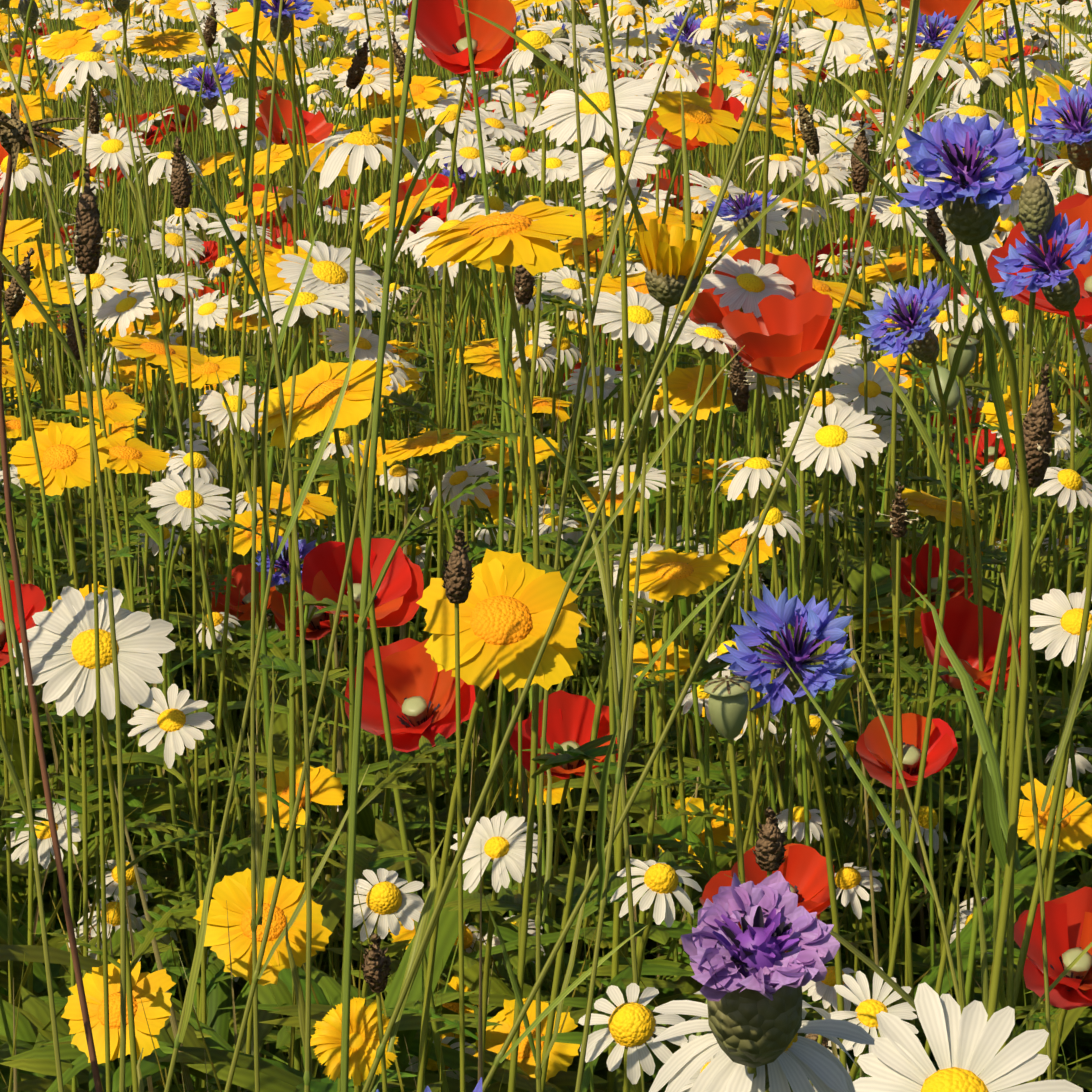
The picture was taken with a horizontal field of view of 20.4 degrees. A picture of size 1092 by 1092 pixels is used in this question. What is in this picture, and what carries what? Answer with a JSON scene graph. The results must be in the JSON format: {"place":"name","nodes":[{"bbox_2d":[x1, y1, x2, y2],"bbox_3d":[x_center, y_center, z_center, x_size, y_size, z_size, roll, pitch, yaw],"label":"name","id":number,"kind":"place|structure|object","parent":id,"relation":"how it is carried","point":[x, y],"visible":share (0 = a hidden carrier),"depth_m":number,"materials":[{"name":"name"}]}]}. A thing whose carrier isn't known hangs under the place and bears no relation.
{"place":"outdoors","nodes":[
{"label":"outdoors","id":0,"kind":"place"},
{"bbox_2d":[1,0,1091,1000],"bbox_3d":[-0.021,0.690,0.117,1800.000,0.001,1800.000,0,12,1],"label":"meadow ground","id":1,"kind":"structure","parent":0,"point":[565,12],"depth_m":24.44,"materials":[{"name":"green plant"}]},
{"bbox_2d":[0,580,45,1069],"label":"poppy","id":2,"kind":"object","parent":1,"relation":"on","point":[34,600],"visible":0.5,"depth_m":1.28,"materials":[{"name":"red plant"}]},
{"bbox_2d":[0,544,63,1091],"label":"tall stem","id":3,"kind":"object","parent":1,"relation":"on","point":[12,636],"visible":1,"depth_m":0.74,"materials":[{"name":"brown plant"}]},
{"bbox_2d":[0,98,102,1091],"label":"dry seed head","id":4,"kind":"object","parent":1,"relation":"on","point":[15,137],"visible":0.9,"depth_m":0.96},
{"bbox_2d":[0,39,143,1091],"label":"tall stem","id":5,"kind":"object","parent":1,"relation":"on","point":[16,275],"visible":1,"depth_m":0.76,"materials":[{"name":"green plant"}]},
{"bbox_2d":[63,303,100,960],"bbox_3d":[-0.196,0.166,1.327,0.013,0.545,0.028,-2,12,-11],"label":"plantain","id":6,"kind":"object","parent":1,"relation":"on","point":[70,336],"visible":0.5,"depth_m":1.30,"materials":[{"name":"green plant"}]},
{"bbox_2d":[58,166,118,1091],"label":"plantain","id":7,"kind":"object","parent":1,"relation":"on","point":[87,234],"visible":1,"depth_m":0.95,"materials":[{"name":"green plant"}]},
{"bbox_2d":[59,255,131,575],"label":"oxeye daisy","id":8,"kind":"object","parent":1,"relation":"on","point":[99,282],"visible":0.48,"depth_m":1.88,"materials":[{"name":"white plant"}]},
{"bbox_2d":[8,421,183,1020],"bbox_3d":[-0.189,0.192,1.306,0.073,0.502,0.107,0,12,1],"label":"corn marigold","id":9,"kind":"object","parent":1,"relation":"on","point":[64,452],"visible":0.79,"depth_m":1.24,"materials":[{"name":"yellow plant"}]},
{"bbox_2d":[13,586,217,1091],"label":"oxeye daisy","id":10,"kind":"object","parent":1,"relation":"on","point":[61,643],"visible":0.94,"depth_m":0.98,"materials":[{"name":"white plant"}]},
{"bbox_2d":[61,959,175,1073],"bbox_3d":[-0.159,0.315,1.106,0.058,0.343,0.097,0,12,1],"label":"corn marigold","id":11,"kind":"object","parent":1,"relation":"on","point":[153,987],"visible":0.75,"depth_m":1.06,"materials":[{"name":"yellow plant"}]},
{"bbox_2d":[156,136,202,1019],"bbox_3d":[-0.151,0.130,1.332,0.019,0.614,0.025,-5,13,-25],"label":"plantain","id":12,"kind":"object","parent":1,"relation":"on","point":[181,186],"visible":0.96,"depth_m":1.30,"materials":[{"name":"green plant"}]},
{"bbox_2d":[128,684,282,1087],"bbox_3d":[-0.150,0.247,1.334,0.066,0.384,0.057,-6,13,-27],"label":"oxeye daisy","id":13,"kind":"object","parent":1,"relation":"on","point":[172,721],"visible":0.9,"depth_m":1.29,"materials":[{"name":"white plant"}]},
{"bbox_2d":[175,57,260,558],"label":"cornflower","id":14,"kind":"object","parent":1,"relation":"on","point":[210,95],"visible":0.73,"depth_m":2.09,"materials":[{"name":"blue plant"}]},
{"bbox_2d":[182,510,284,995],"bbox_3d":[-0.158,0.186,1.568,0.063,0.410,0.098,-7,14,-32],"label":"corn marigold","id":15,"kind":"object","parent":1,"relation":"on","point":[242,543],"visible":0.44,"depth_m":1.54,"materials":[{"name":"yellow plant"}]},
{"bbox_2d":[215,27,272,512],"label":"meadow poppy pods","id":16,"kind":"object","parent":1,"relation":"on","point":[233,42],"visible":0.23,"depth_m":2.30,"materials":[{"name":"green plant"}]},
{"bbox_2d":[185,0,312,1091],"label":"tall stem","id":17,"kind":"object","parent":1,"relation":"on","point":[304,1010],"visible":0.98,"depth_m":0.85,"materials":[{"name":"green plant"}]},
{"bbox_2d":[193,868,332,1090],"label":"corn marigold","id":18,"kind":"object","parent":1,"relation":"on","point":[234,890],"visible":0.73,"depth_m":1.10,"materials":[{"name":"yellow plant"}]},
{"bbox_2d":[164,315,365,1091],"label":"tall stem","id":19,"kind":"object","parent":1,"relation":"on","point":[197,958],"visible":0.98,"depth_m":0.82,"materials":[{"name":"green plant"}]},
{"bbox_2d":[190,533,345,869],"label":"cornflower","id":20,"kind":"object","parent":1,"relation":"on","point":[280,582],"visible":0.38,"depth_m":1.49,"materials":[{"name":"blue plant"}]},
{"bbox_2d":[216,0,323,1091],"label":"tall stem","id":21,"kind":"object","parent":1,"relation":"on","point":[258,865],"visible":1,"depth_m":0.98,"materials":[{"name":"green plant"}]},
{"bbox_2d":[184,538,423,981],"bbox_3d":[-0.097,0.207,1.429,0.153,0.424,0.071,-6,13,-26],"label":"poppy","id":22,"kind":"object","parent":1,"relation":"on","point":[399,595],"visible":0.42,"depth_m":1.40,"materials":[{"name":"red plant"}]},
{"bbox_2d":[270,585,368,978],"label":"poppy","id":23,"kind":"object","parent":1,"relation":"on","point":[318,627],"visible":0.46,"depth_m":1.58,"materials":[{"name":"red plant"}]},
{"bbox_2d":[224,0,449,1091],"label":"tall stem","id":24,"kind":"object","parent":1,"relation":"on","point":[256,975],"visible":0.77,"depth_m":0.91,"materials":[{"name":"green plant"}]},
{"bbox_2d":[310,997,397,1091],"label":"marigold","id":25,"kind":"object","parent":1,"relation":"on","point":[364,1043],"visible":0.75,"depth_m":0.87,"materials":[{"name":"yellow plant"}]},
{"bbox_2d":[361,932,391,1091],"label":"plantain","id":26,"kind":"object","parent":1,"relation":"on","point":[376,970],"visible":1,"depth_m":0.83,"materials":[{"name":"brown plant"}]},
{"bbox_2d":[353,868,423,1091],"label":"mayweed","id":27,"kind":"object","parent":1,"relation":"on","point":[386,899],"visible":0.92,"depth_m":1.03,"materials":[{"name":"white plant"}]},
{"bbox_2d":[345,638,475,904],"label":"poppy","id":28,"kind":"object","parent":1,"relation":"on","point":[420,689],"visible":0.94,"depth_m":1.28,"materials":[{"name":"red plant"}]},
{"bbox_2d":[367,629,453,875],"bbox_3d":[-0.074,0.189,1.618,0.079,0.385,0.041,0,12,1],"label":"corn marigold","id":29,"kind":"object","parent":1,"relation":"on","point":[437,835],"visible":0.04,"depth_m":1.62,"materials":[{"name":"green plant"}]},
{"bbox_2d":[388,221,445,511],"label":"poppy","id":30,"kind":"object","parent":1,"relation":"on","point":[412,229],"depth_m":2.38,"materials":[{"name":"red plant"}]},
{"bbox_2d":[376,1077,481,1091],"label":"cornflower","id":31,"kind":"object","parent":1,"relation":"on","point":[478,1087],"visible":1,"depth_m":0.52,"materials":[{"name":"blue plant"}]},
{"bbox_2d":[389,173,484,535],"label":"poppy","id":32,"kind":"object","parent":1,"relation":"on","point":[439,210],"visible":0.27,"depth_m":1.98,"materials":[{"name":"red plant"}]},
{"bbox_2d":[442,528,474,1091],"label":"plantain","id":33,"kind":"object","parent":1,"relation":"on","point":[457,572],"visible":0.98,"depth_m":0.87,"materials":[{"name":"brown plant"}]},
{"bbox_2d":[408,0,515,863],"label":"poppy","id":34,"kind":"object","parent":1,"relation":"on","point":[440,30],"visible":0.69,"depth_m":1.52,"materials":[{"name":"red plant"}]},
{"bbox_2d":[385,811,542,1081],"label":"mayweed","id":35,"kind":"object","parent":1,"relation":"on","point":[487,843],"visible":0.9,"depth_m":0.98,"materials":[{"name":"white plant"}]},
{"bbox_2d":[416,549,590,1091],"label":"corn marigold","id":36,"kind":"object","parent":1,"relation":"on","point":[507,608],"visible":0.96,"depth_m":0.90,"materials":[{"name":"yellow plant"}]},
{"bbox_2d":[398,669,613,945],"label":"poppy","id":37,"kind":"object","parent":1,"relation":"on","point":[497,676],"visible":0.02,"depth_m":1.56,"materials":[{"name":"green plant"}]},
{"bbox_2d":[420,201,631,1091],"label":"corn marigold","id":38,"kind":"object","parent":1,"relation":"on","point":[517,236],"visible":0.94,"depth_m":0.92,"materials":[{"name":"yellow plant"}]},
{"bbox_2d":[512,264,545,998],"bbox_3d":[-0.008,0.166,1.226,0.017,0.585,0.028,0,12,1],"label":"plantain","id":39,"kind":"object","parent":1,"relation":"on","point":[524,285],"visible":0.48,"depth_m":1.19,"materials":[{"name":"green plant"}]},
{"bbox_2d":[0,0,1059,767],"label":"meadow buds","id":40,"kind":"object","parent":1,"relation":"on","point":[560,32],"depth_m":2.08,"materials":[{"name":"green plant"}]},
{"bbox_2d":[0,0,1074,1091],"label":"plantain seed heads","id":41,"kind":"object","parent":1,"relation":"on","point":[15,300],"visible":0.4,"depth_m":1.38,"materials":[{"name":"green plant"}]},
{"bbox_2d":[0,0,1090,1091],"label":"tall meadow stems","id":42,"kind":"object","parent":1,"relation":"on","point":[360,651],"visible":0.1,"depth_m":0.82,"materials":[{"name":"green plant"}]},
{"bbox_2d":[0,0,1091,1091],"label":"meadow grass tufts","id":43,"kind":"object","parent":1,"relation":"on","point":[921,936],"visible":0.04,"depth_m":1.99,"materials":[{"name":"green plant"}]},
{"bbox_2d":[0,0,1091,1091],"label":"daisies","id":44,"kind":"object","parent":1,"relation":"on","point":[843,438],"visible":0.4,"depth_m":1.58,"materials":[{"name":"white plant"}]},
{"bbox_2d":[0,0,1091,1091],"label":"corn marigolds","id":45,"kind":"object","parent":1,"relation":"on","point":[669,573],"visible":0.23,"depth_m":1.67,"materials":[{"name":"yellow plant"}]},
{"bbox_2d":[0,78,1091,1091],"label":"meadow leaf rosettes","id":46,"kind":"object","parent":1,"relation":"on","point":[33,1059],"visible":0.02,"depth_m":1.51,"materials":[{"name":"green plant"}]},
{"bbox_2d":[0,0,1091,1019],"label":"poppies","id":47,"kind":"object","parent":1,"relation":"on","point":[783,336],"visible":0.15,"depth_m":1.82,"materials":[{"name":"red plant"}]},
{"bbox_2d":[0,0,1091,1091],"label":"cornflowers","id":48,"kind":"object","parent":1,"relation":"on","point":[741,207],"visible":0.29,"depth_m":1.56,"materials":[{"name":"green plant"}]},
{"bbox_2d":[509,690,617,991],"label":"poppy","id":49,"kind":"object","parent":1,"relation":"on","point":[570,717],"visible":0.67,"depth_m":1.33,"materials":[{"name":"red plant"}]},
{"bbox_2d":[362,0,791,1091],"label":"tall stem","id":50,"kind":"object","parent":1,"relation":"on","point":[422,936],"visible":0.98,"depth_m":0.82,"materials":[{"name":"green plant"}]},
{"bbox_2d":[443,218,715,1091],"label":"yellow marigold","id":51,"kind":"object","parent":1,"relation":"on","point":[669,260],"visible":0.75,"depth_m":0.97,"materials":[{"name":"plant"}]},
{"bbox_2d":[482,0,696,1091],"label":"tall stem","id":52,"kind":"object","parent":1,"relation":"on","point":[539,919],"visible":0.94,"depth_m":0.96,"materials":[{"name":"green plant"}]},
{"bbox_2d":[575,453,646,1091],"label":"tall stem","id":53,"kind":"object","parent":1,"relation":"on","point":[623,752],"visible":1,"depth_m":0.77,"materials":[{"name":"green plant"}]},
{"bbox_2d":[368,0,871,1091],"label":"tall stem","id":54,"kind":"object","parent":1,"relation":"on","point":[720,256],"visible":0.35,"depth_m":0.93,"materials":[{"name":"green plant"}]},
{"bbox_2d":[578,983,687,1091],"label":"mayweed","id":55,"kind":"object","parent":1,"relation":"on","point":[632,1028],"visible":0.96,"depth_m":0.84,"materials":[{"name":"white plant"}]},
{"bbox_2d":[571,0,706,1091],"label":"tall stem","id":56,"kind":"object","parent":1,"relation":"on","point":[616,657],"visible":0.88,"depth_m":0.89,"materials":[{"name":"green plant"}]},
{"bbox_2d":[613,263,695,731],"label":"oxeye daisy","id":57,"kind":"object","parent":1,"relation":"on","point":[639,267],"visible":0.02,"depth_m":1.91,"materials":[{"name":"white plant"}]},
{"bbox_2d":[610,859,701,1091],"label":"mayweed","id":58,"kind":"object","parent":1,"relation":"on","point":[660,886],"visible":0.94,"depth_m":0.93,"materials":[{"name":"white plant"}]},
{"bbox_2d":[633,638,702,977],"bbox_3d":[0.055,0.221,1.526,0.043,0.359,0.122,6,13,27],"label":"corn marigold","id":59,"kind":"object","parent":1,"relation":"on","point":[640,653],"visible":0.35,"depth_m":1.48,"materials":[{"name":"yellow plant"}]},
{"bbox_2d":[680,1033,722,1091],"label":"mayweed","id":60,"kind":"object","parent":1,"relation":"on","point":[689,1084],"visible":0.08,"depth_m":0.83,"materials":[{"name":"white plant"}]},
{"bbox_2d":[647,697,759,1082],"bbox_3d":[0.086,0.237,1.500,0.092,0.336,0.072,7,13,29],"label":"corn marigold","id":61,"kind":"object","parent":1,"relation":"on","point":[726,797],"visible":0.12,"depth_m":1.50,"materials":[{"name":"green plant"}]},
{"bbox_2d":[704,675,750,929],"bbox_3d":[0.056,0.278,0.921,0.022,0.487,0.030,0,12,1],"label":"poppy seed pod","id":62,"kind":"object","parent":1,"relation":"on","point":[728,702],"visible":0.83,"depth_m":0.88,"materials":[{"name":"green plant"}]},
{"bbox_2d":[482,0,978,1091],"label":"tall stem","id":63,"kind":"object","parent":1,"relation":"on","point":[902,120],"visible":0.98,"depth_m":0.82,"materials":[{"name":"green plant"}]},
{"bbox_2d":[681,871,839,1078],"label":"cornflower","id":64,"kind":"object","parent":1,"relation":"on","point":[752,977],"visible":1,"depth_m":0.36,"materials":[{"name":"purple plant"}]},
{"bbox_2d":[649,991,874,1091],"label":"daisy","id":65,"kind":"object","parent":1,"relation":"on","point":[821,1067],"visible":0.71,"depth_m":0.38,"materials":[{"name":"white plant"}]},
{"bbox_2d":[752,806,786,1091],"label":"plantain","id":66,"kind":"object","parent":1,"relation":"on","point":[770,850],"visible":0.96,"depth_m":0.78,"materials":[{"name":"brown plant"}]},
{"bbox_2d":[717,584,875,1076],"bbox_3d":[0.085,0.259,0.962,0.082,0.509,0.071,-6,13,-28],"label":"cornflower","id":67,"kind":"object","parent":1,"relation":"on","point":[817,621],"visible":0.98,"depth_m":0.90,"materials":[{"name":"blue plant"}]},
{"bbox_2d":[839,117,880,1007],"bbox_3d":[0.141,0.109,1.428,0.019,0.617,0.027,6,13,27],"label":"plantain","id":68,"kind":"object","parent":1,"relation":"on","point":[859,171],"visible":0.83,"depth_m":1.40,"materials":[{"name":"green plant"}]},
{"bbox_2d":[823,361,907,969],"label":"oxeye daisy","id":69,"kind":"object","parent":1,"relation":"on","point":[876,386],"visible":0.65,"depth_m":1.58,"materials":[{"name":"white plant"}]},
{"bbox_2d":[824,967,918,1081],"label":"mayweed","id":70,"kind":"object","parent":1,"relation":"on","point":[867,1009],"visible":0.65,"depth_m":0.78,"materials":[{"name":"white plant"}]},
{"bbox_2d":[724,113,1034,1075],"bbox_3d":[0.070,0.230,0.722,0.073,0.662,0.170,3,12,13],"label":"cornflower","id":71,"kind":"object","parent":1,"relation":"on","point":[968,197],"visible":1,"depth_m":0.68,"materials":[{"name":"blue plant"}]},
{"bbox_2d":[776,648,988,1013],"bbox_3d":[0.105,0.284,0.873,0.036,0.496,0.131,-4,12,-19],"label":"grass tuft","id":72,"kind":"object","parent":1,"relation":"on","point":[960,989],"visible":0.81,"depth_m":0.86,"materials":[{"name":"green plant"}]},
{"bbox_2d":[858,353,931,698],"bbox_3d":[0.218,0.098,1.922,0.071,0.442,0.091,4,12,17],"label":"corn marigold","id":73,"kind":"object","parent":1,"relation":"on","point":[887,361],"visible":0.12,"depth_m":1.89,"materials":[{"name":"yellow plant"}]},
{"bbox_2d":[877,485,918,1007],"bbox_3d":[0.139,0.217,1.216,0.014,0.489,0.027,-3,12,-16],"label":"plantain","id":74,"kind":"object","parent":1,"relation":"on","point":[899,514],"visible":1,"depth_m":1.18,"materials":[{"name":"green plant"}]},
{"bbox_2d":[856,713,957,985],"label":"poppy","id":75,"kind":"object","parent":1,"relation":"on","point":[873,750],"visible":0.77,"depth_m":1.27,"materials":[{"name":"red plant"}]},
{"bbox_2d":[846,543,976,942],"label":"poppy","id":76,"kind":"object","parent":1,"relation":"on","point":[956,584],"visible":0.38,"depth_m":1.68,"materials":[{"name":"red plant"}]},
{"bbox_2d":[859,278,986,1076],"bbox_3d":[0.134,0.178,1.200,0.076,0.573,0.080,0,12,1],"label":"cornflower","id":77,"kind":"object","parent":1,"relation":"on","point":[917,338],"visible":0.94,"depth_m":1.14,"materials":[{"name":"blue plant"}]},
{"bbox_2d":[887,353,960,1034],"bbox_3d":[0.157,0.178,1.280,0.019,0.540,0.052,-6,13,-26],"label":"poppy bud","id":78,"kind":"object","parent":1,"relation":"on","point":[954,397],"visible":0.5,"depth_m":1.26,"materials":[{"name":"green plant"}]},
{"bbox_2d":[871,606,982,941],"bbox_3d":[0.216,0.195,1.723,0.086,0.331,0.093,0,12,1],"label":"bud","id":79,"kind":"object","parent":1,"relation":"on","point":[918,639],"visible":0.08,"depth_m":1.69,"materials":[{"name":"green plant"}]},
{"bbox_2d":[854,596,1020,999],"bbox_3d":[0.177,0.224,1.395,0.080,0.404,0.106,-2,12,-9],"label":"poppy","id":80,"kind":"object","parent":1,"relation":"on","point":[960,626],"visible":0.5,"depth_m":1.38,"materials":[{"name":"red plant"}]},
{"bbox_2d":[946,335,983,1002],"bbox_3d":[0.185,0.165,1.380,0.018,0.526,0.043,6,13,26],"label":"poppy seed pod","id":81,"kind":"object","parent":1,"relation":"on","point":[967,360],"visible":0.71,"depth_m":1.36,"materials":[{"name":"green plant"}]},
{"bbox_2d":[853,982,1082,1091],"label":"daisy","id":82,"kind":"object","parent":1,"relation":"on","point":[967,1044],"visible":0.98,"depth_m":0.64,"materials":[{"name":"white plant"}]},
{"bbox_2d":[924,364,1068,1056],"bbox_3d":[0.112,0.233,0.916,0.078,0.578,0.016,-4,12,-18],"label":"plantain","id":83,"kind":"object","parent":1,"relation":"on","point":[1038,423],"visible":0.9,"depth_m":0.88,"materials":[{"name":"brown plant"}]},
{"bbox_2d":[938,390,1064,969],"bbox_3d":[0.247,0.159,1.533,0.095,0.478,0.065,0,12,1],"label":"yellow flower","id":84,"kind":"object","parent":1,"relation":"on","point":[988,409],"visible":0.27,"depth_m":1.49,"materials":[{"name":"yellow plant"}]},
{"bbox_2d":[981,165,1091,1088],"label":"cornflower bud","id":85,"kind":"object","parent":1,"relation":"on","point":[1036,209],"visible":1,"depth_m":0.96,"materials":[{"name":"green plant"}]},
{"bbox_2d":[987,193,1091,323],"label":"poppy","id":86,"kind":"object","parent":1,"relation":"on","point":[1075,207],"visible":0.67,"depth_m":1.10,"materials":[{"name":"red plant"}]},
{"bbox_2d":[992,213,1091,1091],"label":"cornflower","id":87,"kind":"object","parent":1,"relation":"on","point":[1054,278],"visible":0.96,"depth_m":0.95,"materials":[{"name":"blue plant"}]},
{"bbox_2d":[1000,573,1091,1079],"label":"grass tuft","id":88,"kind":"object","parent":1,"relation":"on","point":[1075,702],"visible":0.92,"depth_m":0.93,"materials":[{"name":"green plant"}]},
{"bbox_2d":[1005,80,1091,1088],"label":"cornflower","id":89,"kind":"object","parent":1,"relation":"on","point":[1077,137],"visible":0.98,"depth_m":1.10,"materials":[{"name":"blue plant"}]},
{"bbox_2d":[1014,886,1091,1079],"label":"poppy","id":90,"kind":"object","parent":1,"relation":"on","point":[1068,919],"visible":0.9,"depth_m":1.07,"materials":[{"name":"red plant"}]},
{"bbox_2d":[1017,778,1091,1080],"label":"corn marigold","id":91,"kind":"object","parent":1,"relation":"on","point":[1076,830],"visible":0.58,"depth_m":1.27,"materials":[{"name":"yellow plant"}]},
{"bbox_2d":[1030,588,1091,898],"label":"oxeye daisy","id":92,"kind":"object","parent":1,"relation":"on","point":[1066,627],"visible":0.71,"depth_m":1.13,"materials":[{"name":"white plant"}]}
]}

